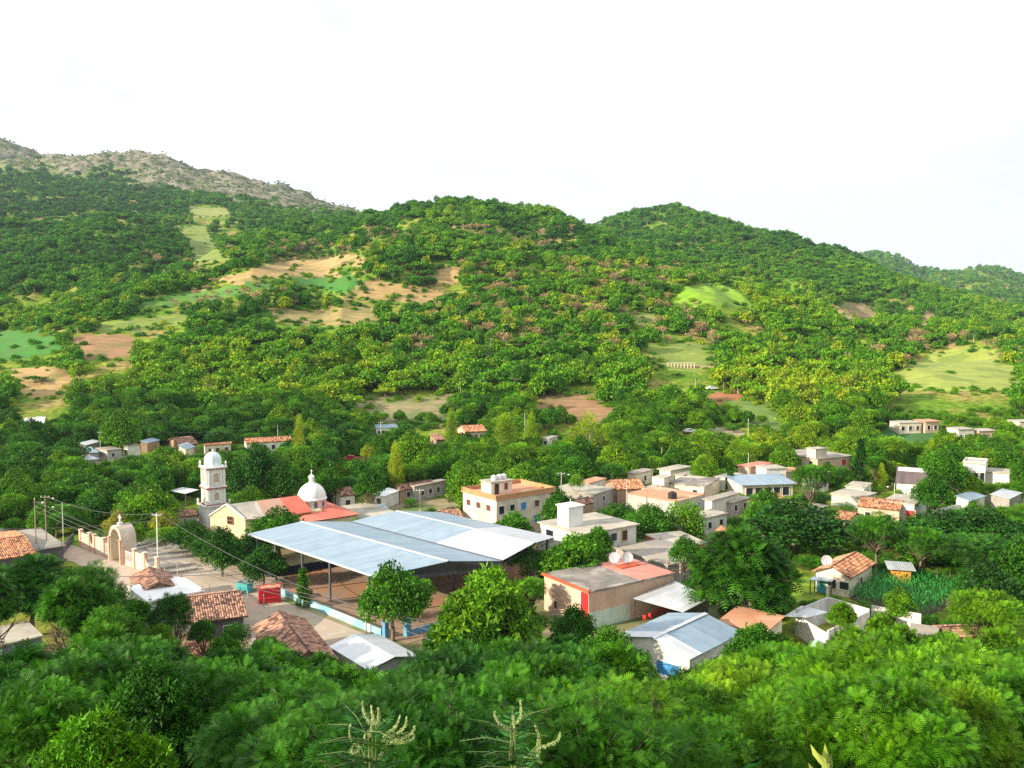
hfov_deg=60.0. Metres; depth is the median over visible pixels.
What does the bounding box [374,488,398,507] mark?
house
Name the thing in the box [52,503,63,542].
utility pole
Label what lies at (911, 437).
field
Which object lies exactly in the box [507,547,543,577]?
tree
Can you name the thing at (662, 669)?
window
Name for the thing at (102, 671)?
tree
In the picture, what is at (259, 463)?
tree
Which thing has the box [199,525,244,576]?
tree
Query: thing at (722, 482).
house
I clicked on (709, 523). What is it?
window
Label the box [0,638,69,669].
tree
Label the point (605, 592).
hall
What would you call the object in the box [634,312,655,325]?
field
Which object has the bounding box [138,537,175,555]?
bunting
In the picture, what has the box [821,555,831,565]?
satellite dish
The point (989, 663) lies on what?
tree
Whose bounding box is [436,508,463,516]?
house
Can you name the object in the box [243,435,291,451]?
house
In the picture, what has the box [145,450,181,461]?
tree
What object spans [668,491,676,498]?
water tank
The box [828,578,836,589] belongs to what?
window
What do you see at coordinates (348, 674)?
tree
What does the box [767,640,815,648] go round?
tree
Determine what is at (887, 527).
tree
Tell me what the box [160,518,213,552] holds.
tree
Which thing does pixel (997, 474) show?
house
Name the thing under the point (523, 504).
window
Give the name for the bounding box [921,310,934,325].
bare slope
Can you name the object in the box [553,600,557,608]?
window
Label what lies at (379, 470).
tree
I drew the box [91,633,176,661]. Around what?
tree
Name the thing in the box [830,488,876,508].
house
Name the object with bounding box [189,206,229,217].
field
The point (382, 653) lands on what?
house
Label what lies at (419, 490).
utility pole
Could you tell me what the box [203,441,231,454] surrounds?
house
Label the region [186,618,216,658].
tree
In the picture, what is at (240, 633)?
tree
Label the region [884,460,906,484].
tree
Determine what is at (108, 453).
house
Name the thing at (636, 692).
tree
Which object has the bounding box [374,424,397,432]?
school building
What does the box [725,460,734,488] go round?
tree
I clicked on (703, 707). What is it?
tree
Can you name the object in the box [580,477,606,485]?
house
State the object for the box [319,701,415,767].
flowering shrub
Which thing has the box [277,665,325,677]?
tree
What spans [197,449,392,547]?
church
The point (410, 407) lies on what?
bare slope
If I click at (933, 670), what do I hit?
tree
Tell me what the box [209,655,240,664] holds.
tree
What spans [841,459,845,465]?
window
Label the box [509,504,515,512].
window
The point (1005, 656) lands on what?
tree
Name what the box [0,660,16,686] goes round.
tree
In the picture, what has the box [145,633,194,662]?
tree
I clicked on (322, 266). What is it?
field
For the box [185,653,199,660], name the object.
tree
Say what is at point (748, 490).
window
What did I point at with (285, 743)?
tree
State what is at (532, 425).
tree
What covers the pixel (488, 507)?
window
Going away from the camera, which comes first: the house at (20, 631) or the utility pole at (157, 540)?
the house at (20, 631)
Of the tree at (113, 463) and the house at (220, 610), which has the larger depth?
the tree at (113, 463)
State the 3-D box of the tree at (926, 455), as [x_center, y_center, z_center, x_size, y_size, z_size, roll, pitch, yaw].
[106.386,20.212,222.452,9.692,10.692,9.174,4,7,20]
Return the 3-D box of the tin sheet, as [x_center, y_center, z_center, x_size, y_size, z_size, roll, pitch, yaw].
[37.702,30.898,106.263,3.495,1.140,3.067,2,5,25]
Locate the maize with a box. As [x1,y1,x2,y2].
[845,567,958,612]
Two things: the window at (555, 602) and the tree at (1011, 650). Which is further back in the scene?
the window at (555, 602)
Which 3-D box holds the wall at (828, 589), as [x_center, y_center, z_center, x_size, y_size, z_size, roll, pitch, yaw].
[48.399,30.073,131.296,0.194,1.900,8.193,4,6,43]
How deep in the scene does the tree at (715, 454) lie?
237.89 m
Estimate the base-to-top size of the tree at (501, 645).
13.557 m
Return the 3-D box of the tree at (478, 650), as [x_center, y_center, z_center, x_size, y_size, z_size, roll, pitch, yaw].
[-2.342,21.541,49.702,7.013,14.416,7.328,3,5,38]
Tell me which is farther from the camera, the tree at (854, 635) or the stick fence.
the stick fence
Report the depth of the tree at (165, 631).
85.72 m
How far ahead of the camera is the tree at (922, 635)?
88.07 m
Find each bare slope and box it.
[11,366,73,397]
[71,334,134,358]
[356,393,454,425]
[536,394,613,426]
[837,301,875,320]
[902,294,908,308]
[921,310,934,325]
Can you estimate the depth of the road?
123.06 m
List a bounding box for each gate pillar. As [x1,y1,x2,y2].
[381,621,389,637]
[402,618,411,636]
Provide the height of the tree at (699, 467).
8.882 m
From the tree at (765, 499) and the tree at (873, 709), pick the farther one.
the tree at (765, 499)
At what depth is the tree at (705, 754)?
16.83 m
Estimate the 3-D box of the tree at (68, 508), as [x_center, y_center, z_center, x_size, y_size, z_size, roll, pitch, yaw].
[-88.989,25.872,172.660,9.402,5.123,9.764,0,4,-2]
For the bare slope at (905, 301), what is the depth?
890.41 m
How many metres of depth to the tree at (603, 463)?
216.36 m
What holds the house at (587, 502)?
on the yard at (292, 557)
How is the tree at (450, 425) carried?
on the ground at (934, 400)
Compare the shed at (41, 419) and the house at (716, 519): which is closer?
the house at (716, 519)
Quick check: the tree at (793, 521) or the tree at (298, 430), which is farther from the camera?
the tree at (298, 430)
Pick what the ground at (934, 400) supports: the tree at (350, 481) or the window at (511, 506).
the tree at (350, 481)
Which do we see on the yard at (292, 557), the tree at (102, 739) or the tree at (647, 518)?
the tree at (647, 518)
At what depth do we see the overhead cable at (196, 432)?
265.19 m
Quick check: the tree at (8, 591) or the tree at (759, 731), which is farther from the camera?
the tree at (8, 591)
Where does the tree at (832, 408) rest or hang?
on the ground at (934, 400)
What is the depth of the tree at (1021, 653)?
56.02 m
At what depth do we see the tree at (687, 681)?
50.07 m
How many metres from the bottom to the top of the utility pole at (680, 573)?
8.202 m
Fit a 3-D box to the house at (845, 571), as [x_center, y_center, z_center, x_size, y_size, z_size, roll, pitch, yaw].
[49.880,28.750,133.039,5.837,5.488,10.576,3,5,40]
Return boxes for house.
[0,530,35,572]
[0,621,42,655]
[16,525,65,564]
[95,446,122,460]
[127,574,204,620]
[129,566,174,590]
[167,436,198,452]
[178,442,195,454]
[184,589,247,641]
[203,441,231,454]
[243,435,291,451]
[251,610,337,659]
[329,634,418,674]
[331,486,354,505]
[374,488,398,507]
[395,479,432,502]
[409,479,446,501]
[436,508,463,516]
[456,424,486,438]
[461,477,556,531]
[537,499,639,558]
[542,435,557,445]
[558,482,614,508]
[571,496,593,513]
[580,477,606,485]
[604,478,645,502]
[613,535,696,581]
[626,466,653,483]
[627,486,705,516]
[642,484,667,488]
[645,531,706,547]
[652,474,671,487]
[657,464,691,479]
[668,475,720,496]
[674,471,695,478]
[687,509,728,534]
[702,491,740,511]
[713,472,742,490]
[715,525,727,541]
[719,606,784,640]
[726,495,750,516]
[736,461,772,473]
[748,492,784,509]
[755,464,787,476]
[785,597,869,643]
[786,467,801,484]
[790,446,853,472]
[802,471,828,491]
[803,501,829,510]
[812,551,874,597]
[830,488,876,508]
[837,510,862,529]
[844,481,872,491]
[856,496,903,520]
[882,493,926,520]
[889,420,921,433]
[913,419,940,432]
[932,624,983,640]
[946,425,973,437]
[962,457,988,483]
[974,428,994,437]
[986,467,1013,484]
[990,488,1021,508]
[1008,419,1023,426]
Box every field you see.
[0,326,61,360]
[94,313,187,336]
[137,281,274,308]
[176,223,229,263]
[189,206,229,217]
[219,254,366,284]
[271,306,378,326]
[289,271,359,292]
[353,277,444,304]
[433,266,459,287]
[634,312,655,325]
[644,342,718,371]
[672,282,752,308]
[707,390,745,404]
[723,401,780,430]
[879,428,933,443]
[886,345,1020,391]
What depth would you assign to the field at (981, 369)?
404.04 m
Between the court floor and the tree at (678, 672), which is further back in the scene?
the court floor
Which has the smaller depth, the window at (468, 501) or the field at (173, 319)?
the window at (468, 501)
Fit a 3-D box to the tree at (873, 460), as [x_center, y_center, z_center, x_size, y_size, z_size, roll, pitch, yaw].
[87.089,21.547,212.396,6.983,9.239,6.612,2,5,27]
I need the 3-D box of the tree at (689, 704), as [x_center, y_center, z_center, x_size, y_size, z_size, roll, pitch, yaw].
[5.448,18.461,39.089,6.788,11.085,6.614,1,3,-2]
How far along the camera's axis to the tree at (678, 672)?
78.80 m
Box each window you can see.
[227,516,232,524]
[345,499,350,504]
[406,491,410,497]
[466,498,470,505]
[476,501,480,508]
[486,504,490,511]
[498,505,504,514]
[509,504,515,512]
[520,501,526,510]
[533,514,537,522]
[534,499,539,506]
[546,528,553,540]
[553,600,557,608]
[610,532,617,541]
[622,529,627,540]
[656,658,679,676]
[708,521,711,529]
[746,488,752,496]
[755,487,762,494]
[773,487,780,493]
[782,486,789,495]
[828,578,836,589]
[839,581,848,590]
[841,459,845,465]
[980,472,984,480]
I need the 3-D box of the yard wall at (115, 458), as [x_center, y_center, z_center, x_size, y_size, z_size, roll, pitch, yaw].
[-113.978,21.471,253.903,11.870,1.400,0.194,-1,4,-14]
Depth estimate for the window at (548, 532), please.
147.25 m
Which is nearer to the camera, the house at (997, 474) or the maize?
the maize
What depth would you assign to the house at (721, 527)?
156.64 m
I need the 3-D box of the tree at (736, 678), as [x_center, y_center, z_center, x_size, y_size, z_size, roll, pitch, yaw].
[14.139,23.446,52.820,8.424,14.228,8.422,1,4,11]
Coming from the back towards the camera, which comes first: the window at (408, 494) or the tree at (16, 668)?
the window at (408, 494)
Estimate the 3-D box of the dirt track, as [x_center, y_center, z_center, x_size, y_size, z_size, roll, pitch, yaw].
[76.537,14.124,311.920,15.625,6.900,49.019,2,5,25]
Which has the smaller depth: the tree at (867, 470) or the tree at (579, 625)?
the tree at (579, 625)
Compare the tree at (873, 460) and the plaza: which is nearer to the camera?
the plaza
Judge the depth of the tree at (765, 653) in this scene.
57.85 m
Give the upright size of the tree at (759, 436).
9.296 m
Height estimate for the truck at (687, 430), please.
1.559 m
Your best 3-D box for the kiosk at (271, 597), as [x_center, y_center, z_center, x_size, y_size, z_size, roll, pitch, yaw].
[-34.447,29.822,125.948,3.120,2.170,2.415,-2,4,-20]
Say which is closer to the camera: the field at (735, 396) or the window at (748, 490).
the window at (748, 490)
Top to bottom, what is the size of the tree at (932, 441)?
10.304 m
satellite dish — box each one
[609,552,619,564]
[622,552,632,564]
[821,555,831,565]
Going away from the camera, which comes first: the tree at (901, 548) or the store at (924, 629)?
the store at (924, 629)
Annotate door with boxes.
[581,592,587,616]
[817,576,824,592]
[905,509,915,519]
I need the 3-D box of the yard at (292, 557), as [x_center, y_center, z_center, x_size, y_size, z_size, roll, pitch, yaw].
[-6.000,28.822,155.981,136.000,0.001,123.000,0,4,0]
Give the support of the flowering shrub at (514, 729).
on the ground at (934, 400)
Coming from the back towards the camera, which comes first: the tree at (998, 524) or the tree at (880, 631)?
the tree at (998, 524)
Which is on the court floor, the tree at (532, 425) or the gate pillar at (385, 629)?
the gate pillar at (385, 629)
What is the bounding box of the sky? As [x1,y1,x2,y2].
[0,0,1023,273]
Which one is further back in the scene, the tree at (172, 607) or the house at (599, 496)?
the house at (599, 496)
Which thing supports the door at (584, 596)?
in the hall at (605, 592)
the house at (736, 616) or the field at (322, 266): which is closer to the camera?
the house at (736, 616)
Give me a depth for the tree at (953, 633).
84.10 m
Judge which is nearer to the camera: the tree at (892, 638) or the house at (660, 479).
the tree at (892, 638)
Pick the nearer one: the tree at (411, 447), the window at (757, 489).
the window at (757, 489)
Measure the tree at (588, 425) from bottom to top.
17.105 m
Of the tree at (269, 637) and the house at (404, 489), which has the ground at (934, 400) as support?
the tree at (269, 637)
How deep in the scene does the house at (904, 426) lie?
301.49 m
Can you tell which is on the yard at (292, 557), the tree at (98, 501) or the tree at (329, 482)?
the tree at (329, 482)
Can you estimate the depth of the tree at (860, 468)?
206.39 m
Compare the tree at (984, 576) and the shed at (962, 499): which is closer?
the tree at (984, 576)
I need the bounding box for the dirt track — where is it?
[707,420,743,435]
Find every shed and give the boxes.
[24,417,44,422]
[170,487,198,506]
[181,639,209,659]
[723,473,796,496]
[955,491,985,508]
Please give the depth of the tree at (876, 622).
98.09 m
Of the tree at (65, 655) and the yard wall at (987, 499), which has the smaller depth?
the tree at (65, 655)
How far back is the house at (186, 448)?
260.46 m
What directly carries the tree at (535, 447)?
on the ground at (934, 400)
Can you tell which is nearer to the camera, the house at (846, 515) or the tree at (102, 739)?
the tree at (102, 739)
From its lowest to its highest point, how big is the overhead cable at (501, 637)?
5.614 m
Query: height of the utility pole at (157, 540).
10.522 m
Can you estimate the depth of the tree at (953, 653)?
46.58 m
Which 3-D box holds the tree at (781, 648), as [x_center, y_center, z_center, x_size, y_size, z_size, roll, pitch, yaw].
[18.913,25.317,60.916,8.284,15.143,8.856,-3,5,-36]
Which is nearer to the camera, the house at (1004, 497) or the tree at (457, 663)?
the tree at (457, 663)
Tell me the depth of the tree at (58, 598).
84.51 m
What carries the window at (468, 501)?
in the apartment house at (489, 500)
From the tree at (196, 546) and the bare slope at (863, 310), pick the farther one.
the bare slope at (863, 310)
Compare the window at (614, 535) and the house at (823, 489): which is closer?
the window at (614, 535)
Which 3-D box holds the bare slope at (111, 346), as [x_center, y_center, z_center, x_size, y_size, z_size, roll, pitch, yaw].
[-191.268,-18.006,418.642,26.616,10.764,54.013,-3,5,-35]
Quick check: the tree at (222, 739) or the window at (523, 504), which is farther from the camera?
the window at (523, 504)
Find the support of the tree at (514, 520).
on the yard at (292, 557)
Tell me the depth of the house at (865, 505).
174.72 m
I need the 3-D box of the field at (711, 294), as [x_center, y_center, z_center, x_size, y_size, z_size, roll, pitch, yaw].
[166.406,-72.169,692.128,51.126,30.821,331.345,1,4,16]
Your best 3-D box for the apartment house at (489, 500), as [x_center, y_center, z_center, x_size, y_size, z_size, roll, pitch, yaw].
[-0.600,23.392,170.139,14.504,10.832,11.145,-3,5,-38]
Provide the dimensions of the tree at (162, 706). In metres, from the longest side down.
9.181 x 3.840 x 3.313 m
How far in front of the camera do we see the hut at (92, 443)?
270.27 m
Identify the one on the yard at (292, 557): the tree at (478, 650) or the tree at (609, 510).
the tree at (609, 510)
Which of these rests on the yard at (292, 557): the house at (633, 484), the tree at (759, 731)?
the house at (633, 484)
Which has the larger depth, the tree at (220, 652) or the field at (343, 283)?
the field at (343, 283)
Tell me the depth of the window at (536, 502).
167.41 m
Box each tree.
[0,447,53,475]
[0,551,78,626]
[0,574,24,649]
[0,631,202,767]
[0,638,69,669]
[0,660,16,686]
[0,674,104,767]
[2,660,29,678]
[7,479,38,490]
[7,658,43,671]
[21,375,48,382]
[26,503,75,515]
[26,700,179,767]
[32,577,98,653]
[35,558,137,653]
[38,511,77,538]
[43,438,93,461]
[45,649,85,667]
[57,580,131,641]
[65,620,127,654]
[73,602,151,643]
[78,488,119,522]
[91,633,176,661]
[97,654,211,767]
[98,409,142,455]
[100,510,131,535]
[106,460,117,469]
[110,483,182,525]
[125,598,151,634]
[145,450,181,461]
[145,591,196,649]
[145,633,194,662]
[146,509,179,537]
[147,621,181,647]
[155,654,272,767]
[156,446,174,455]
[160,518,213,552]
[183,673,356,767]
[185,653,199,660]
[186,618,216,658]
[188,533,211,558]
[191,492,235,502]
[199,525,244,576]
[202,645,244,660]
[204,633,243,657]
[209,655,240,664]
[211,652,264,674]
[218,689,377,767]
[220,621,251,647]
[220,667,342,713]
[227,446,281,493]
[228,485,268,501]
[233,635,301,661]
[235,534,269,565]
[237,543,290,584]
[239,650,296,674]
[244,505,304,555]
[247,643,318,673]
[250,636,286,648]
[264,458,305,497]
[272,645,308,664]
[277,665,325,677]
[280,672,348,697]
[290,455,314,479]
[292,413,306,445]
[292,647,306,658]
[295,566,313,607]
[301,678,531,767]
[306,650,344,669]
[314,466,345,500]
[314,658,343,670]
[317,659,374,688]
[322,449,341,463]
[338,475,357,490]
[342,459,368,477]
[342,666,544,765]
[349,670,388,695]
[351,468,385,504]
[352,678,400,696]
[356,558,434,641]
[360,443,375,459]
[363,665,383,674]
[370,642,489,691]
[373,465,389,484]
[386,440,405,487]
[391,428,437,462]
[411,578,438,621]
[421,622,444,652]
[428,561,545,650]
[431,640,462,653]
[437,635,472,650]
[444,407,457,442]
[445,465,482,508]
[445,639,496,659]
[457,662,567,753]
[461,614,499,648]
[472,649,602,714]
[482,636,627,687]
[485,636,522,657]
[491,411,518,445]
[494,509,533,556]
[500,462,547,480]
[500,681,699,767]
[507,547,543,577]
[511,638,526,646]
[514,457,542,469]
[517,576,546,607]
[521,638,562,650]
[522,411,539,444]
[530,443,539,451]
[530,446,557,466]
[533,489,575,524]
[534,530,608,579]
[535,667,699,756]
[547,601,599,642]
[549,632,584,652]
[564,409,610,452]
[568,472,584,496]
[574,702,738,767]
[577,624,658,677]
[580,638,660,681]
[584,525,613,557]
[595,460,609,480]
[599,502,633,516]
[606,676,712,718]
[618,502,679,539]
[661,663,698,679]
[664,499,706,537]
[665,672,726,698]
[667,534,701,584]
[671,708,759,767]
[675,681,743,728]
[679,700,727,726]
[680,657,737,680]
[681,522,807,615]
[682,578,723,598]
[688,456,717,476]
[690,652,782,755]
[691,450,718,469]
[711,449,723,463]
[717,619,793,661]
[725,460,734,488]
[725,682,861,767]
[733,640,818,660]
[733,673,801,767]
[735,644,787,697]
[737,497,862,553]
[743,487,789,519]
[746,428,769,443]
[765,668,993,767]
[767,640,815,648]
[769,645,822,675]
[771,633,936,759]
[774,399,820,423]
[776,668,800,693]
[798,491,833,503]
[818,397,847,418]
[820,441,833,448]
[824,624,868,644]
[825,600,857,640]
[833,631,865,644]
[846,510,905,571]
[853,437,868,481]
[863,455,890,480]
[863,611,894,635]
[864,463,893,478]
[867,627,906,642]
[869,628,915,650]
[871,658,1023,767]
[873,462,886,488]
[877,621,924,645]
[881,585,920,617]
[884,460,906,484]
[890,509,982,550]
[890,532,952,567]
[893,525,951,571]
[898,441,915,455]
[907,470,954,512]
[907,672,1023,767]
[913,631,1002,662]
[915,444,952,467]
[915,630,959,648]
[916,633,931,640]
[918,641,993,667]
[919,448,968,504]
[924,532,1022,577]
[926,629,966,641]
[927,438,934,450]
[937,505,1023,553]
[937,649,1023,735]
[946,587,1023,638]
[946,651,1023,751]
[949,559,1023,611]
[971,625,1023,649]
[979,654,1023,767]
[987,533,1023,585]
[987,645,1023,657]
[1013,642,1023,659]
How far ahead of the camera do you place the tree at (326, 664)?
79.01 m
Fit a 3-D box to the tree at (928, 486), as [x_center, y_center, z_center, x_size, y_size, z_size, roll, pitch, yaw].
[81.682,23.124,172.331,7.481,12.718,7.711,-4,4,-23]
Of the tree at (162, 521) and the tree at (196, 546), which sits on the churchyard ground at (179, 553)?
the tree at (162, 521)
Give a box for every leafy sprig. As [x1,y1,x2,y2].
[744,759,768,767]
[808,744,832,767]
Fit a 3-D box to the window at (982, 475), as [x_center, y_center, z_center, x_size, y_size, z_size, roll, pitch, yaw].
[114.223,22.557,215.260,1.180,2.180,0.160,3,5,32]
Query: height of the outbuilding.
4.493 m
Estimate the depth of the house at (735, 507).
181.90 m
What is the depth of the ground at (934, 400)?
489.46 m
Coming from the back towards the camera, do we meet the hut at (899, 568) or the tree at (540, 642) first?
the hut at (899, 568)
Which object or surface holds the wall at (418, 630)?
on the court floor
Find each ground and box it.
[0,138,1023,654]
[106,534,203,565]
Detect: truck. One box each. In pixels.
[682,428,696,433]
[705,386,717,389]
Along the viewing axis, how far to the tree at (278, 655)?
51.03 m
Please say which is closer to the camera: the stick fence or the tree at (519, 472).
the stick fence
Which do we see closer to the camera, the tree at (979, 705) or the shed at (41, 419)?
the tree at (979, 705)
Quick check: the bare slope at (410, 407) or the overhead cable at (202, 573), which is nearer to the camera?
the overhead cable at (202, 573)
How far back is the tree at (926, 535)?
137.01 m
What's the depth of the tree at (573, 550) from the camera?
127.29 m
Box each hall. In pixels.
[542,558,674,627]
[621,612,736,679]
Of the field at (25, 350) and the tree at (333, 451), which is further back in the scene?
the field at (25, 350)
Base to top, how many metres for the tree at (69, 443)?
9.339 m
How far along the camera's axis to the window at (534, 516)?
167.35 m
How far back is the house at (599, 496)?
191.40 m
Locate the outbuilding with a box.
[175,508,197,526]
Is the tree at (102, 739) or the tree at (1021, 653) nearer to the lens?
the tree at (102, 739)
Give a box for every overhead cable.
[0,514,153,555]
[0,573,226,576]
[30,520,153,528]
[35,501,357,605]
[36,506,359,609]
[36,511,358,612]
[46,496,155,514]
[144,426,273,432]
[158,513,355,605]
[366,613,432,640]
[398,615,694,668]
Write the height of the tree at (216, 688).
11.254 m
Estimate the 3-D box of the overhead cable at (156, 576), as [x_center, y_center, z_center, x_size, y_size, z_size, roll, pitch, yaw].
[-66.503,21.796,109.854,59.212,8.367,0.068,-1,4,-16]
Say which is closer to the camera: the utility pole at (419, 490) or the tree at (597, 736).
the tree at (597, 736)
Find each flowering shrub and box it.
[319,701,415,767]
[459,700,560,767]
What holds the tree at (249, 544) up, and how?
on the plaza
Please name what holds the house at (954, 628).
on the ground at (934, 400)
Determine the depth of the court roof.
132.91 m
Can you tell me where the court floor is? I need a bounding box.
[284,561,542,643]
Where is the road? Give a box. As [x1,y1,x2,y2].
[0,528,413,652]
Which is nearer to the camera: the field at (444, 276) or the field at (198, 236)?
the field at (444, 276)
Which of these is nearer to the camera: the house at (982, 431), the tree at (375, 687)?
the tree at (375, 687)
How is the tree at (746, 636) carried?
on the ground at (934, 400)
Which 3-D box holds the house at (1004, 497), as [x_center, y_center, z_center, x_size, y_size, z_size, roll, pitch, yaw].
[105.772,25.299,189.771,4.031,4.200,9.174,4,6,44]
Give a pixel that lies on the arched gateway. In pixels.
(125, 532)
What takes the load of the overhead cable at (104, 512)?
attached to the utility pole at (44, 497)
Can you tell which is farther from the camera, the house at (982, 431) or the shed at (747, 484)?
the house at (982, 431)
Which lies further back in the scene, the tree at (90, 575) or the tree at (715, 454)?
the tree at (715, 454)
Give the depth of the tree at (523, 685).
26.55 m
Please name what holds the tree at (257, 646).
on the ground at (934, 400)
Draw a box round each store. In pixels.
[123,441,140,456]
[909,623,938,635]
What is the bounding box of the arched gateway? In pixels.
[108,515,136,564]
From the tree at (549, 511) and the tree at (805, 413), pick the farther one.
the tree at (805, 413)
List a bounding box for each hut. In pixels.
[78,439,99,448]
[80,455,98,463]
[84,447,98,460]
[140,438,159,451]
[885,561,915,583]
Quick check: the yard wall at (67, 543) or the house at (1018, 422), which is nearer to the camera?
the yard wall at (67, 543)
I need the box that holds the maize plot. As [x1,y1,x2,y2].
[849,577,950,615]
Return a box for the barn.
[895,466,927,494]
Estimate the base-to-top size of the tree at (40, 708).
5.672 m
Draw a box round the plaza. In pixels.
[165,557,284,599]
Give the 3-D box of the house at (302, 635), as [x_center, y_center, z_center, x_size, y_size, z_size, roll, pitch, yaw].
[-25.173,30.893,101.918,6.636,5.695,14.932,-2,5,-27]
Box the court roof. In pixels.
[248,510,553,615]
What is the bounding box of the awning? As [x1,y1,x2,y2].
[809,576,833,595]
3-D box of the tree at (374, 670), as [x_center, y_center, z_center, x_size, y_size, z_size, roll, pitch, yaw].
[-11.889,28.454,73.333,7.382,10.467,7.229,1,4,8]
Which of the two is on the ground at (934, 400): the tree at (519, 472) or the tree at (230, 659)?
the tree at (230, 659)
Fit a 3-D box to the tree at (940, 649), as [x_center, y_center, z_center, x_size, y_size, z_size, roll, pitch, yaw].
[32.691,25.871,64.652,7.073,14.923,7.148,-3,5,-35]
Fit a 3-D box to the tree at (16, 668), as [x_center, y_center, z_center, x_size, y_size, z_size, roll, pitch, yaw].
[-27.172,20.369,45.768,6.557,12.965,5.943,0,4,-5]
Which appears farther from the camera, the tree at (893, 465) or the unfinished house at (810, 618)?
the tree at (893, 465)
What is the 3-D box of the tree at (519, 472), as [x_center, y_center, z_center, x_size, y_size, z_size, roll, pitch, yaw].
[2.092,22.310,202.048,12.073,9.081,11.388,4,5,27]
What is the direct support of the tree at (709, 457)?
on the ground at (934, 400)
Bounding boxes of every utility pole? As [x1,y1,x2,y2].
[34,498,43,542]
[40,495,53,540]
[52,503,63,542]
[152,513,160,568]
[416,489,423,510]
[679,536,680,582]
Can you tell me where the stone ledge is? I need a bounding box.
[160,561,190,569]
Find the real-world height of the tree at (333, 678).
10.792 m
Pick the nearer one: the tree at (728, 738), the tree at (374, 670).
the tree at (728, 738)
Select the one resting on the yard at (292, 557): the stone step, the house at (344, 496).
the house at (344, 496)
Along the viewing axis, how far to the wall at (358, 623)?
118.72 m
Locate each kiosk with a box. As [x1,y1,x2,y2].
[236,580,252,592]
[257,583,280,603]
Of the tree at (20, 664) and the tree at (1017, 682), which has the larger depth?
the tree at (20, 664)
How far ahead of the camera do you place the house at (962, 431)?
291.71 m
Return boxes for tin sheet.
[811,634,825,646]
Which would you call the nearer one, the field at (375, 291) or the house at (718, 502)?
the house at (718, 502)
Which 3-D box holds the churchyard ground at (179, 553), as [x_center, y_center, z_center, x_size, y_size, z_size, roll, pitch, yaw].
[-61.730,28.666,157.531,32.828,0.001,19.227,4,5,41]
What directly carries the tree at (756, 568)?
on the yard at (292, 557)
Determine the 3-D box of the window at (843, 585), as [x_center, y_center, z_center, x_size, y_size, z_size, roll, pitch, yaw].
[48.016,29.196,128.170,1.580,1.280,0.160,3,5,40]
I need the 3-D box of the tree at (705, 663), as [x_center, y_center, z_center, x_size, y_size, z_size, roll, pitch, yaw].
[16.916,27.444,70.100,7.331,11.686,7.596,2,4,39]
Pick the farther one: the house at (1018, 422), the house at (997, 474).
the house at (1018, 422)
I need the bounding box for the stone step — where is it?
[168,566,197,573]
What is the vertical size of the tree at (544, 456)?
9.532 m
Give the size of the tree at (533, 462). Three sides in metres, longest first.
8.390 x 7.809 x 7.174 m
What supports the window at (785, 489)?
in the shed at (747, 484)
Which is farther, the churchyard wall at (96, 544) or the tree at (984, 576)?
the churchyard wall at (96, 544)
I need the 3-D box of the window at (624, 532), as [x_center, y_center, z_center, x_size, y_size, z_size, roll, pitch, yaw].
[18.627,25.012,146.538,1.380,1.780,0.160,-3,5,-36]
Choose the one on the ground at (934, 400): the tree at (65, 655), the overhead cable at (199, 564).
the tree at (65, 655)
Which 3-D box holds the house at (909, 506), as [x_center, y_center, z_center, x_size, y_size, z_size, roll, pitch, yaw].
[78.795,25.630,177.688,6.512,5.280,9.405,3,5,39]
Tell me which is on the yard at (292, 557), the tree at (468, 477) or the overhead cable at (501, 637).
the tree at (468, 477)
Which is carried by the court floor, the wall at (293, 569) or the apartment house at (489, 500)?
the wall at (293, 569)
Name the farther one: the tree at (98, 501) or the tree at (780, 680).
the tree at (98, 501)
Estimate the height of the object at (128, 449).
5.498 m
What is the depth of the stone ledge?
143.39 m
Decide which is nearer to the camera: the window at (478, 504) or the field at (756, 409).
the window at (478, 504)
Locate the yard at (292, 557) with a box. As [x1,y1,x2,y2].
[115,494,773,651]
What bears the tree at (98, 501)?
on the ground at (934, 400)
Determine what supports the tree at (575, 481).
on the yard at (292, 557)
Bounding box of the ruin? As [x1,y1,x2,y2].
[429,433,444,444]
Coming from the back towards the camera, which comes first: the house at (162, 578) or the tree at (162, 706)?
the house at (162, 578)
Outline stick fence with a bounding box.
[874,567,949,614]
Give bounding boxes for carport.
[633,581,708,621]
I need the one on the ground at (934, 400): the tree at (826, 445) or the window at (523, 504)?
the tree at (826, 445)
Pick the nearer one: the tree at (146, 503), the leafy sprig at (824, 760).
the leafy sprig at (824, 760)
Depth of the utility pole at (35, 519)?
146.59 m
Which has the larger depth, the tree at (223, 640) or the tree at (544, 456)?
the tree at (544, 456)
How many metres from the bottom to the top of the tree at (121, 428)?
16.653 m
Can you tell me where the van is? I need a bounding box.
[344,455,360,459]
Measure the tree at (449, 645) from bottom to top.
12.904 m
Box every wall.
[63,533,73,553]
[78,528,160,570]
[99,456,126,460]
[271,560,336,576]
[281,588,381,635]
[411,621,441,635]
[667,362,713,368]
[826,585,830,596]
[871,605,920,626]
[932,504,960,513]
[985,496,1023,504]

